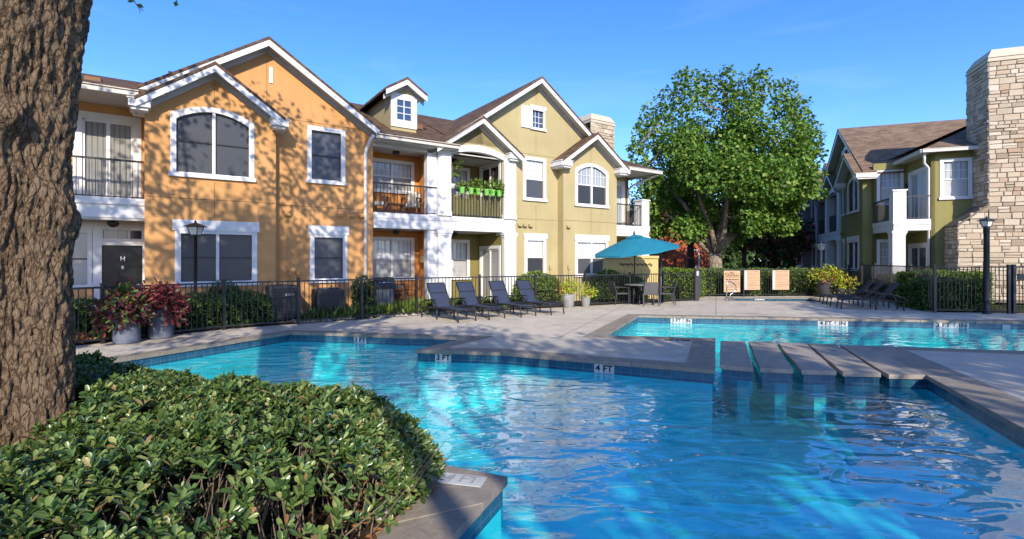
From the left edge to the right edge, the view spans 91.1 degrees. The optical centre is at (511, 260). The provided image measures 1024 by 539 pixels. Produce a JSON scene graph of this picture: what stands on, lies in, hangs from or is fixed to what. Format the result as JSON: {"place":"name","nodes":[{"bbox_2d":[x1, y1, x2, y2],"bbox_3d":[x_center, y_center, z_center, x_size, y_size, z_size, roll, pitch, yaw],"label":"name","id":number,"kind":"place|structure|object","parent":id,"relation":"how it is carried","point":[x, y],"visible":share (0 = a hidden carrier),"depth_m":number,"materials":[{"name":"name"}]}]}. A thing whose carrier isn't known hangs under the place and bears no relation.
{"place":"outdoors","nodes":[
{"label":"outdoors","id":0,"kind":"place"},
{"bbox_2d":[394,283,414,301],"bbox_3d":[-3.704,1.225,17.227,0.565,0.850,0.580,0,0,36],"label":"armchair","id":1,"kind":"object","parent":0,"point":[399,293],"visible":0.45,"depth_m":17.21,"materials":[{"name":"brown wood"}]},
{"bbox_2d":[81,0,1023,260],"label":"sky","id":2,"kind":"structure","parent":0,"point":[861,63],"materials":[{"name":"blue"}]},
{"bbox_2d":[83,264,1023,344],"bbox_3d":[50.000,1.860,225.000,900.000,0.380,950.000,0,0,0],"label":"ground","id":3,"kind":"structure","parent":0,"point":[1001,306],"depth_m":18.07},
{"bbox_2d":[72,36,662,315],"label":"apartment building","id":4,"kind":"structure","parent":3,"relation":"on","point":[268,158],"depth_m":15.00,"materials":[{"name":"orange paint"}]},
{"bbox_2d":[72,229,93,286],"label":"window","id":5,"kind":"structure","parent":4,"relation":"in","point":[82,254],"depth_m":12.54,"materials":[{"name":"white paint"}]},
{"bbox_2d":[73,110,140,198],"bbox_3d":[-10.224,-2.620,12.721,1.350,2.140,0.090,0,0,-34],"label":"sliding door","id":6,"kind":"structure","parent":4,"relation":"in","point":[102,135],"depth_m":12.71,"materials":[{"name":"white paint"}]},
{"bbox_2d":[103,246,141,295],"bbox_3d":[-10.068,0.640,12.989,0.810,2.020,0.100,0,0,-34],"label":"front door","id":7,"kind":"structure","parent":4,"relation":"in","point":[120,263],"depth_m":12.98,"materials":[{"name":"black"}]},
{"bbox_2d":[168,107,255,181],"bbox_3d":[-7.822,-3.055,13.176,1.980,1.870,0.145,0,0,-34],"label":"window","id":8,"kind":"structure","parent":4,"relation":"in","point":[210,145],"depth_m":13.16,"materials":[{"name":"white paint"}]},
{"bbox_2d":[172,219,258,286],"bbox_3d":[-7.753,-0.175,13.222,1.970,1.710,0.145,0,0,-34],"label":"window","id":9,"kind":"structure","parent":4,"relation":"in","point":[232,256],"depth_m":13.23,"materials":[{"name":"white paint"}]},
{"bbox_2d":[306,125,346,185],"bbox_3d":[-5.585,-3.130,15.109,1.190,1.700,0.145,0,0,-34],"label":"window","id":10,"kind":"structure","parent":4,"relation":"in","point":[323,149],"depth_m":15.14,"materials":[{"name":"white paint"}]},
{"bbox_2d":[308,225,348,282],"bbox_3d":[-5.527,-0.175,15.148,1.190,1.710,0.145,0,0,-34],"label":"window","id":11,"kind":"structure","parent":4,"relation":"in","point":[325,253],"depth_m":15.16,"materials":[{"name":"white paint"}]},
{"bbox_2d":[373,237,414,279],"bbox_3d":[-4.198,-0.045,17.554,1.730,1.510,0.145,0,0,-34],"label":"window","id":12,"kind":"structure","parent":4,"relation":"in","point":[391,257],"depth_m":17.61,"materials":[{"name":"glass"}]},
{"bbox_2d":[373,158,415,193],"bbox_3d":[-4.198,-2.920,17.554,1.730,1.160,0.145,0,0,-34],"label":"window","id":13,"kind":"structure","parent":4,"relation":"in","point":[390,171],"depth_m":17.57,"materials":[{"name":"white paint"}]},
{"bbox_2d":[401,193,421,214],"bbox_3d":[-3.483,-1.945,17.436,0.580,0.850,0.565,0,0,6],"label":"armchair","id":14,"kind":"object","parent":4,"relation":"on","point":[410,200],"visible":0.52,"depth_m":17.62,"materials":[{"name":"brown wood"}]},
{"bbox_2d":[451,166,469,198],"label":"window","id":15,"kind":"structure","parent":4,"relation":"in","point":[463,174],"depth_m":19.68,"materials":[{"name":"glass"}]},
{"bbox_2d":[451,239,470,279],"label":"window","id":16,"kind":"structure","parent":4,"relation":"in","point":[458,247],"depth_m":19.67,"materials":[{"name":"glass"}]},
{"bbox_2d":[451,193,500,216],"bbox_3d":[-1.306,-1.979,18.123,2.151,0.798,0.036,0,0,-34],"label":"balcony railing","id":17,"kind":"object","parent":4,"relation":"attached to","point":[469,206],"visible":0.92,"depth_m":18.04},
{"bbox_2d":[479,245,500,300],"bbox_3d":[-0.840,0.550,19.373,0.090,2.200,1.550,0,0,-34],"label":"sliding door","id":18,"kind":"structure","parent":4,"relation":"in","point":[490,259],"depth_m":19.38,"materials":[{"name":"white paint"}]},
{"bbox_2d":[479,161,500,218],"bbox_3d":[-0.840,-2.620,19.373,0.090,2.200,1.550,0,0,-34],"label":"sliding door","id":19,"kind":"structure","parent":4,"relation":"in","point":[486,174],"depth_m":19.33,"materials":[{"name":"white paint"}]},
{"bbox_2d":[523,156,547,201],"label":"window","id":20,"kind":"structure","parent":4,"relation":"in","point":[532,170],"depth_m":19.51,"materials":[{"name":"white paint"}]},
{"bbox_2d":[524,233,547,277],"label":"window","id":21,"kind":"structure","parent":4,"relation":"in","point":[533,257],"depth_m":19.52,"materials":[{"name":"white paint"}]},
{"bbox_2d":[530,104,546,131],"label":"window","id":22,"kind":"structure","parent":4,"relation":"in","point":[536,117],"depth_m":19.60,"materials":[{"name":"white paint"}]},
{"bbox_2d":[575,163,609,208],"bbox_3d":[3.287,-3.070,20.679,1.910,1.800,0.145,0,0,-34],"label":"window","id":23,"kind":"structure","parent":4,"relation":"in","point":[589,181],"depth_m":20.69,"materials":[{"name":"white paint"}]},
{"bbox_2d":[575,234,609,276],"bbox_3d":[3.287,-0.175,20.679,1.930,1.710,0.145,0,0,-34],"label":"window","id":24,"kind":"structure","parent":4,"relation":"in","point":[586,262],"depth_m":20.63,"materials":[{"name":"white paint"}]},
{"bbox_2d":[617,181,624,225],"bbox_3d":[4.722,-2.635,23.600,1.600,2.230,0.090,0,0,-34],"label":"sliding door","id":25,"kind":"structure","parent":4,"relation":"in","point":[620,184],"depth_m":23.94,"materials":[{"name":"white paint"}]},
{"bbox_2d":[75,299,684,344],"bbox_3d":[-4.912,1.638,13.802,26.957,0.001,6.077,0,0,-41],"label":"garden bed","id":26,"kind":"object","parent":3,"relation":"on","point":[181,332],"visible":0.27,"depth_m":12.97,"materials":[{"name":"soil"}]},
{"bbox_2d":[73,297,147,334],"bbox_3d":[-9.125,1.244,10.445,1.027,0.951,2.871,0,0,33],"label":"hedge","id":27,"kind":"object","parent":26,"relation":"on","point":[82,316],"visible":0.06,"depth_m":10.38,"materials":[{"name":"green plant"}]},
{"bbox_2d":[184,219,205,296],"bbox_3d":[-7.720,0.328,12.250,0.400,2.644,0.400,0,0,0],"label":"lamp post","id":28,"kind":"object","parent":26,"relation":"on","point":[195,229],"visible":0.69,"depth_m":12.21,"materials":[{"name":"black metal"}]},
{"bbox_2d":[179,291,221,328],"bbox_3d":[-7.636,1.198,12.296,1.266,0.943,1.198,0,0,-34],"label":"shrub","id":29,"kind":"object","parent":26,"relation":"on","point":[204,296],"visible":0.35,"depth_m":12.07,"materials":[{"name":"green plant"}]},
{"bbox_2d":[173,294,246,330],"bbox_3d":[-7.448,1.289,12.228,1.819,0.882,0.925,0,0,-37],"label":"hedge","id":30,"kind":"object","parent":26,"relation":"on","point":[204,313],"visible":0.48,"depth_m":12.01,"materials":[{"name":"green plant"}]},
{"bbox_2d":[206,279,244,298],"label":"shrub","id":31,"kind":"object","parent":26,"relation":"on","point":[232,287],"visible":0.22,"depth_m":12.86,"materials":[{"name":"green plant"}]},
{"bbox_2d":[221,289,276,326],"bbox_3d":[-6.791,1.204,12.820,1.404,0.972,1.187,0,0,-34],"label":"shrub","id":32,"kind":"object","parent":26,"relation":"on","point":[231,296],"visible":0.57,"depth_m":12.57,"materials":[{"name":"green plant"}]},
{"bbox_2d":[265,284,300,320],"bbox_3d":[-6.271,1.130,13.738,0.770,0.940,0.779,0,0,-34],"label":"air conditioner","id":33,"kind":"object","parent":26,"relation":"on","point":[284,300],"visible":0.64,"depth_m":13.45,"materials":[{"name":"black"}]},
{"bbox_2d":[296,307,335,320],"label":"border plant","id":34,"kind":"object","parent":26,"relation":"on","point":[309,314],"visible":0.66,"depth_m":13.49,"materials":[{"name":"green plant"}]},
{"bbox_2d":[311,287,343,310],"bbox_3d":[-5.279,1.195,14.414,0.750,0.810,0.750,0,0,-34],"label":"air conditioner","id":35,"kind":"object","parent":26,"relation":"on","point":[327,297],"visible":0.7,"depth_m":14.15,"materials":[{"name":"black"}]},
{"bbox_2d":[336,305,373,319],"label":"border plant","id":36,"kind":"object","parent":26,"relation":"on","point":[354,311],"visible":0.55,"depth_m":14.02,"materials":[{"name":"green plant"}]},
{"bbox_2d":[350,274,377,307],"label":"shrub","id":37,"kind":"object","parent":26,"relation":"on","point":[368,298],"visible":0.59,"depth_m":14.85,"materials":[{"name":"green plant"}]},
{"bbox_2d":[372,301,399,313],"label":"border plant","id":38,"kind":"object","parent":26,"relation":"on","point":[390,309],"visible":0.54,"depth_m":14.68,"materials":[{"name":"plant"}]},
{"bbox_2d":[290,305,532,322],"bbox_3d":[-2.576,1.614,15.534,7.873,0.139,0.965,0,0,-34],"label":"edging","id":39,"kind":"object","parent":26,"relation":"on","point":[381,316],"visible":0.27,"depth_m":14.60,"materials":[{"name":"concrete"}]},
{"bbox_2d":[512,270,562,304],"bbox_3d":[0.931,1.022,18.744,2.213,1.307,1.148,0,0,-34],"label":"shrub","id":40,"kind":"object","parent":26,"relation":"on","point":[551,286],"visible":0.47,"depth_m":18.50,"materials":[{"name":"plant"}]},
{"bbox_2d":[590,268,623,301],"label":"shrub","id":41,"kind":"object","parent":26,"relation":"on","point":[609,271],"visible":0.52,"depth_m":19.72,"materials":[{"name":"green plant"}]},
{"bbox_2d":[616,273,648,301],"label":"shrub","id":42,"kind":"object","parent":26,"relation":"on","point":[621,280],"visible":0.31,"depth_m":19.85,"materials":[{"name":"green plant"}]},
{"bbox_2d":[373,277,402,304],"bbox_3d":[-4.220,1.102,16.418,1.240,1.083,0.624,0,0,-34],"label":"barbecue grill","id":43,"kind":"object","parent":3,"relation":"on","point":[389,290],"visible":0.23,"depth_m":16.24,"materials":[{"name":"grey"}]},
{"bbox_2d":[76,296,1023,400],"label":"pool deck","id":44,"kind":"structure","parent":3,"relation":"on","point":[577,321],"depth_m":14.19,"materials":[{"name":"concrete"}]},
{"bbox_2d":[84,278,159,344],"bbox_3d":[-7.743,1.004,9.955,1.216,1.292,1.131,0,0,37],"label":"potted coleus","id":45,"kind":"object","parent":44,"relation":"on","point":[125,326],"visible":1,"depth_m":9.81,"materials":[{"name":"red plant"}]},
{"bbox_2d":[138,278,191,339],"bbox_3d":[-7.434,1.005,10.579,1.190,1.290,1.143,0,0,44],"label":"potted coleus","id":46,"kind":"object","parent":44,"relation":"on","point":[164,320],"visible":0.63,"depth_m":10.46,"materials":[{"name":"red plant"}]},
{"bbox_2d":[256,472,426,538],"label":"planting bed","id":47,"kind":"object","parent":44,"relation":"on","point":[318,513],"visible":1,"depth_m":3.22,"materials":[{"name":"soil"}]},
{"bbox_2d":[0,0,177,492],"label":"oak tree","id":48,"kind":"object","parent":47,"relation":"on","point":[42,45],"visible":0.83,"depth_m":3.37,"materials":[{"name":"brown plant"}]},
{"bbox_2d":[0,349,452,538],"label":"shrub bed","id":49,"kind":"object","parent":47,"relation":"on","point":[132,450],"visible":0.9,"depth_m":2.79,"materials":[{"name":"green plant"}]},
{"bbox_2d":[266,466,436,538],"bbox_3d":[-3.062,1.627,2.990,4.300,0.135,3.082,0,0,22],"label":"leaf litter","id":50,"kind":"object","parent":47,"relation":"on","point":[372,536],"visible":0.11,"depth_m":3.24,"materials":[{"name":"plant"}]},
{"bbox_2d":[73,271,695,343],"bbox_3d":[-3.920,1.052,12.376,27.620,1.195,3.174,0,0,-42],"label":"pool fence","id":51,"kind":"object","parent":44,"relation":"on","point":[224,283],"visible":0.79,"depth_m":13.90,"materials":[{"name":"black metal"}]},
{"bbox_2d":[418,282,476,322],"bbox_3d":[-1.829,1.150,14.096,0.710,1.007,1.904,0,0,-43],"label":"sun lounger","id":52,"kind":"object","parent":44,"relation":"on","point":[439,296],"visible":1,"depth_m":14.31,"materials":[{"name":"fabric"}]},
{"bbox_2d":[450,281,505,319],"bbox_3d":[-1.063,1.150,14.713,0.710,1.007,1.904,0,0,-44],"label":"sun lounger","id":53,"kind":"object","parent":44,"relation":"on","point":[469,297],"visible":0.91,"depth_m":14.92,"materials":[{"name":"fabric"}]},
{"bbox_2d":[480,280,536,316],"bbox_3d":[-0.136,1.150,15.338,0.710,1.007,1.904,0,0,-42],"label":"sun lounger","id":54,"kind":"object","parent":44,"relation":"on","point":[500,296],"visible":0.94,"depth_m":15.54,"materials":[{"name":"fabric"}]},
{"bbox_2d":[510,280,564,314],"bbox_3d":[0.731,1.150,15.877,0.710,1.007,1.904,0,0,-45],"label":"sun lounger","id":55,"kind":"object","parent":44,"relation":"on","point":[526,291],"visible":0.84,"depth_m":16.09,"materials":[{"name":"fabric"}]},
{"bbox_2d":[108,314,1023,538],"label":"pool coping","id":56,"kind":"object","parent":44,"relation":"on","point":[449,511],"visible":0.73,"depth_m":7.83,"materials":[{"name":"concrete"}]},
{"bbox_2d":[437,472,486,486],"bbox_3d":[-0.370,1.629,3.730,0.340,0.008,0.170,0,0,14],"label":"depth marker","id":57,"kind":"object","parent":56,"relation":"on","point":[464,480],"visible":1,"depth_m":3.72,"materials":[{"name":"tile"}]},
{"bbox_2d":[553,277,582,307],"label":"potted sweet potato vine","id":58,"kind":"object","parent":44,"relation":"on","point":[568,299],"visible":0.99,"depth_m":17.30,"materials":[{"name":"yellow plant"}]},
{"bbox_2d":[451,338,691,362],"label":"peninsula deck","id":59,"kind":"structure","parent":44,"relation":"on","point":[665,350],"depth_m":9.56,"materials":[{"name":"concrete"}]},
{"bbox_2d":[577,281,597,306],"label":"potted sweet potato vine","id":60,"kind":"object","parent":44,"relation":"on","point":[586,296],"visible":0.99,"depth_m":17.62,"materials":[{"name":"yellow plant"}]},
{"bbox_2d":[595,231,678,303],"bbox_3d":[4.698,0.270,19.049,3.137,2.760,3.163,0,0,0],"label":"patio umbrella","id":61,"kind":"object","parent":44,"relation":"on","point":[634,245],"visible":0.98,"depth_m":18.20,"materials":[{"name":"blue fabric"}]},
{"bbox_2d":[639,282,659,305],"bbox_3d":[4.953,1.219,18.143,0.585,0.866,0.615,0,0,-3],"label":"patio chair","id":62,"kind":"object","parent":44,"relation":"on","point":[650,288],"visible":0.99,"depth_m":17.91,"materials":[{"name":"fabric"}]},
{"bbox_2d":[694,269,701,300],"bbox_3d":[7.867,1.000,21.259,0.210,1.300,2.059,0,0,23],"label":"post","id":63,"kind":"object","parent":44,"relation":"on","point":[698,284],"depth_m":20.33,"materials":[{"name":"black metal"}]},
{"bbox_2d":[733,297,818,300],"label":"spa tiles","id":64,"kind":"object","parent":44,"relation":"on","point":[748,299],"visible":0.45,"depth_m":22.02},
{"bbox_2d":[725,297,828,301],"bbox_3d":[11.000,1.668,21.125,4.495,0.066,2.587,0,0,7],"label":"spa coping","id":65,"kind":"object","parent":44,"relation":"on","point":[814,298],"visible":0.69,"depth_m":21.93,"materials":[{"name":"concrete"}]},
{"bbox_2d":[702,268,861,296],"bbox_3d":[12.385,0.998,22.925,7.630,1.305,0.080,0,0,-4],"label":"pool fence","id":66,"kind":"object","parent":44,"relation":"on","point":[743,294],"visible":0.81,"depth_m":22.86,"materials":[{"name":"black metal"}]},
{"bbox_2d":[724,271,739,291],"bbox_3d":[9.935,0.965,22.684,0.763,0.970,0.036,0,0,-4],"label":"notice board","id":67,"kind":"object","parent":66,"relation":"attached to","point":[733,277],"visible":0.98,"depth_m":22.67,"materials":[{"name":"brown"}]},
{"bbox_2d":[744,270,759,289],"bbox_3d":[10.873,0.905,22.752,0.740,0.890,0.036,0,0,-4],"label":"notice board","id":68,"kind":"object","parent":66,"relation":"attached to","point":[751,279],"visible":1,"depth_m":22.74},
{"bbox_2d":[772,270,788,289],"bbox_3d":[12.227,0.905,22.851,0.800,0.890,0.036,0,0,-4],"label":"notice board","id":69,"kind":"object","parent":66,"relation":"attached to","point":[780,279],"visible":1,"depth_m":22.84,"materials":[{"name":"wood"}]},
{"bbox_2d":[806,263,848,297],"bbox_3d":[13.979,0.890,22.296,1.586,1.519,1.213,0,0,0],"label":"potted sweet potato vine","id":70,"kind":"object","parent":44,"relation":"on","point":[824,284],"visible":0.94,"depth_m":22.15,"materials":[{"name":"green plant"}]},
{"bbox_2d":[830,273,860,293],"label":"potted sweet potato vine","id":71,"kind":"object","parent":44,"relation":"on","point":[842,289],"visible":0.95,"depth_m":21.70,"materials":[{"name":"yellow plant"}]},
{"bbox_2d":[819,280,878,304],"bbox_3d":[12.711,1.203,18.917,1.904,0.900,0.710,0,0,21],"label":"sun lounger","id":72,"kind":"object","parent":44,"relation":"on","point":[866,285],"visible":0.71,"depth_m":18.89,"materials":[{"name":"black metal"}]},
{"bbox_2d":[826,281,893,307],"bbox_3d":[12.361,1.203,17.917,1.904,0.900,0.710,0,0,21],"label":"sun lounger","id":73,"kind":"object","parent":44,"relation":"on","point":[877,286],"visible":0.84,"depth_m":17.88,"materials":[{"name":"black metal"}]},
{"bbox_2d":[836,282,908,310],"bbox_3d":[12.061,1.203,16.867,1.904,0.900,0.710,0,0,21],"label":"sun lounger","id":74,"kind":"object","parent":44,"relation":"on","point":[886,292],"visible":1,"depth_m":16.68,"materials":[{"name":"black metal"}]},
{"bbox_2d":[861,263,936,309],"bbox_3d":[14.725,0.892,19.500,0.080,1.515,8.010,0,0,21],"label":"pool fence","id":75,"kind":"object","parent":44,"relation":"on","point":[894,269],"visible":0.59,"depth_m":19.36,"materials":[{"name":"black metal"}]},
{"bbox_2d":[907,350,1023,399],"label":"bridge deck","id":76,"kind":"structure","parent":44,"relation":"on","point":[1003,372],"depth_m":7.77,"materials":[{"name":"concrete"}]},
{"bbox_2d":[932,264,1011,313],"bbox_3d":[14.325,0.892,15.660,2.159,1.515,0.090,0,0,8],"label":"pool fence","id":77,"kind":"object","parent":44,"relation":"on","point":[1008,288],"visible":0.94,"depth_m":15.67,"materials":[{"name":"black metal"}]},
{"bbox_2d":[977,215,995,313],"bbox_3d":[14.600,0.137,15.450,0.360,3.026,0.360,0,0,-10],"label":"lamp post","id":78,"kind":"object","parent":44,"relation":"on","point":[986,222],"visible":1,"depth_m":15.40,"materials":[{"name":"black metal"}]},
{"bbox_2d":[1011,264,1023,313],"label":"iron gate","id":79,"kind":"structure","parent":44,"relation":"on","point":[1013,287],"depth_m":15.47,"materials":[{"name":"black metal"}]},
{"bbox_2d":[603,256,658,298],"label":"wall","id":80,"kind":"structure","parent":3,"relation":"on","point":[643,265],"depth_m":21.26,"materials":[{"name":"beige paint"}]},
{"bbox_2d":[628,180,687,267],"bbox_3d":[9.382,-2.230,32.840,4.799,7.760,4.862,0,0,0],"label":"garden tree","id":81,"kind":"object","parent":3,"relation":"on","point":[632,203],"visible":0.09,"depth_m":33.22,"materials":[{"name":"brown plant"}]},
{"bbox_2d":[629,209,708,271],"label":"red building","id":82,"kind":"structure","parent":3,"relation":"on","point":[701,258],"depth_m":44.96,"materials":[{"name":"paint"}]},
{"bbox_2d":[649,249,691,268],"bbox_3d":[9.900,0.300,33.500,3.200,2.700,2.800,0,0,0],"label":"canopy","id":83,"kind":"object","parent":3,"relation":"on","point":[674,254],"visible":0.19,"depth_m":32.39,"materials":[{"name":"red paint"}]},
{"bbox_2d":[658,266,705,298],"bbox_3d":[7.091,0.992,22.399,2.915,1.443,1.367,0,0,-12],"label":"hedge","id":84,"kind":"object","parent":3,"relation":"on","point":[690,279],"visible":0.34,"depth_m":22.01,"materials":[{"name":"plant"}]},
{"bbox_2d":[647,175,717,268],"bbox_3d":[12.900,-2.382,36.457,6.668,8.064,5.497,0,0,0],"label":"garden tree","id":85,"kind":"object","parent":3,"relation":"on","point":[690,254],"visible":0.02,"depth_m":35.80,"materials":[{"name":"brown plant"}]},
{"bbox_2d":[710,196,740,267],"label":"garden tree","id":86,"kind":"object","parent":3,"relation":"on","point":[728,257],"visible":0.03,"depth_m":54.99,"materials":[{"name":"green plant"}]},
{"bbox_2d":[625,63,829,271],"bbox_3d":[11.189,-4.383,26.004,8.815,12.065,9.053,0,0,37],"label":"shade tree","id":87,"kind":"object","parent":3,"relation":"on","point":[760,190],"visible":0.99,"depth_m":25.29,"materials":[{"name":"green plant"}]},
{"bbox_2d":[708,196,763,267],"bbox_3d":[16.174,-1.663,35.274,4.819,6.626,5.588,0,0,-20],"label":"garden tree","id":88,"kind":"object","parent":3,"relation":"on","point":[750,241],"visible":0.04,"depth_m":34.94,"materials":[{"name":"brown plant"}]},
{"bbox_2d":[722,248,790,268],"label":"wood","id":89,"kind":"object","parent":3,"relation":"on","point":[756,263],"visible":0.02,"depth_m":78.90,"materials":[{"name":"green plant"}]},
{"bbox_2d":[692,266,846,295],"bbox_3d":[11.997,1.019,23.996,7.942,1.459,1.391,0,0,-4],"label":"hedge","id":90,"kind":"object","parent":3,"relation":"on","point":[808,286],"visible":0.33,"depth_m":23.56,"materials":[{"name":"plant"}]},
{"bbox_2d":[735,202,815,268],"bbox_3d":[18.735,-2.303,36.054,6.164,7.906,6.219,0,0,0],"label":"garden tree","id":91,"kind":"object","parent":3,"relation":"on","point":[790,244],"visible":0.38,"depth_m":34.66,"materials":[{"name":"green plant"}]},
{"bbox_2d":[795,46,1023,302],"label":"apartment building","id":92,"kind":"structure","parent":3,"relation":"on","point":[930,193],"depth_m":20.39,"materials":[{"name":"green paint"}]},
{"bbox_2d":[846,178,858,214],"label":"window","id":93,"kind":"structure","parent":92,"relation":"in","point":[854,189],"depth_m":24.91,"materials":[{"name":"glass"}]},
{"bbox_2d":[847,235,858,270],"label":"window","id":94,"kind":"structure","parent":92,"relation":"in","point":[854,247],"depth_m":24.90,"materials":[{"name":"white paint"}]},
{"bbox_2d":[876,239,887,274],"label":"window","id":95,"kind":"structure","parent":92,"relation":"in","point":[884,242],"depth_m":23.10,"materials":[{"name":"white paint"}]},
{"bbox_2d":[876,169,903,205],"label":"window","id":96,"kind":"structure","parent":92,"relation":"in","point":[889,181],"depth_m":23.05,"materials":[{"name":"glass"}]},
{"bbox_2d":[908,242,926,270],"bbox_3d":[17.452,0.385,21.558,0.090,2.230,1.980,0,0,20],"label":"sliding door","id":97,"kind":"structure","parent":92,"relation":"in","point":[917,252],"depth_m":21.65,"materials":[{"name":"white paint"}]},
{"bbox_2d":[908,166,926,218],"bbox_3d":[17.452,-2.785,21.558,0.090,2.230,1.980,0,0,20],"label":"sliding door","id":98,"kind":"structure","parent":92,"relation":"in","point":[917,179],"depth_m":21.73,"materials":[{"name":"white paint"}]},
{"bbox_2d":[939,157,972,199],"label":"window","id":99,"kind":"structure","parent":92,"relation":"in","point":[953,174],"depth_m":20.15,"materials":[{"name":"white paint"}]},
{"bbox_2d":[894,269,994,311],"bbox_3d":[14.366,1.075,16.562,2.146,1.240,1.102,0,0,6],"label":"hedge","id":100,"kind":"object","parent":3,"relation":"on","point":[918,299],"visible":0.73,"depth_m":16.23,"materials":[{"name":"green plant"}]},
{"bbox_2d":[142,325,1023,538],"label":"pool wall","id":101,"kind":"structure","parent":0,"point":[993,473],"depth_m":7.99,"materials":[{"name":"tile"}]},
{"bbox_2d":[116,317,1023,538],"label":"waterline tiles","id":102,"kind":"object","parent":101,"relation":"attached to","point":[483,519],"visible":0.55,"depth_m":8.97,"materials":[{"name":"tile"}]},
{"bbox_2d":[594,364,613,374],"bbox_3d":[1.501,1.785,8.188,0.330,0.160,0.011,0,0,24],"label":"depth marker","id":103,"kind":"object","parent":102,"relation":"attached to","point":[605,369],"visible":1,"depth_m":8.18,"materials":[{"name":"tile"}]},
{"bbox_2d":[933,323,968,327],"bbox_3d":[11.910,1.785,13.617,0.860,0.160,0.011,0,0,9],"label":"depth marker","id":104,"kind":"object","parent":102,"relation":"attached to","point":[951,325],"visible":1,"depth_m":13.61,"materials":[{"name":"tile"}]},
{"bbox_2d":[142,322,1023,474],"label":"pool water","id":105,"kind":"structure","parent":0,"point":[970,338],"depth_m":9.36,"materials":[{"name":"blue liquid"}]},
{"bbox_2d":[269,352,1023,538],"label":"pool floor","id":106,"kind":"structure","parent":0,"point":[601,480],"depth_m":6.09,"materials":[{"name":"paint"}]},
{"bbox_2d":[720,341,752,422],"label":"stepping slab","id":107,"kind":"structure","parent":106,"relation":"on","point":[735,361],"depth_m":8.25,"materials":[{"name":"concrete"}]},
{"bbox_2d":[748,341,792,424],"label":"stepping slab","id":108,"kind":"structure","parent":106,"relation":"on","point":[771,363],"depth_m":8.19,"materials":[{"name":"concrete"}]},
{"bbox_2d":[778,342,835,427],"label":"stepping slab","id":109,"kind":"structure","parent":106,"relation":"on","point":[806,362],"depth_m":8.07,"materials":[{"name":"concrete"}]},
{"bbox_2d":[808,344,880,430],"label":"stepping slab","id":110,"kind":"structure","parent":106,"relation":"on","point":[849,368],"depth_m":7.87,"materials":[{"name":"concrete"}]},
{"bbox_2d":[840,345,926,433],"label":"stepping slab","id":111,"kind":"structure","parent":106,"relation":"on","point":[896,375],"depth_m":7.72,"materials":[{"name":"concrete"}]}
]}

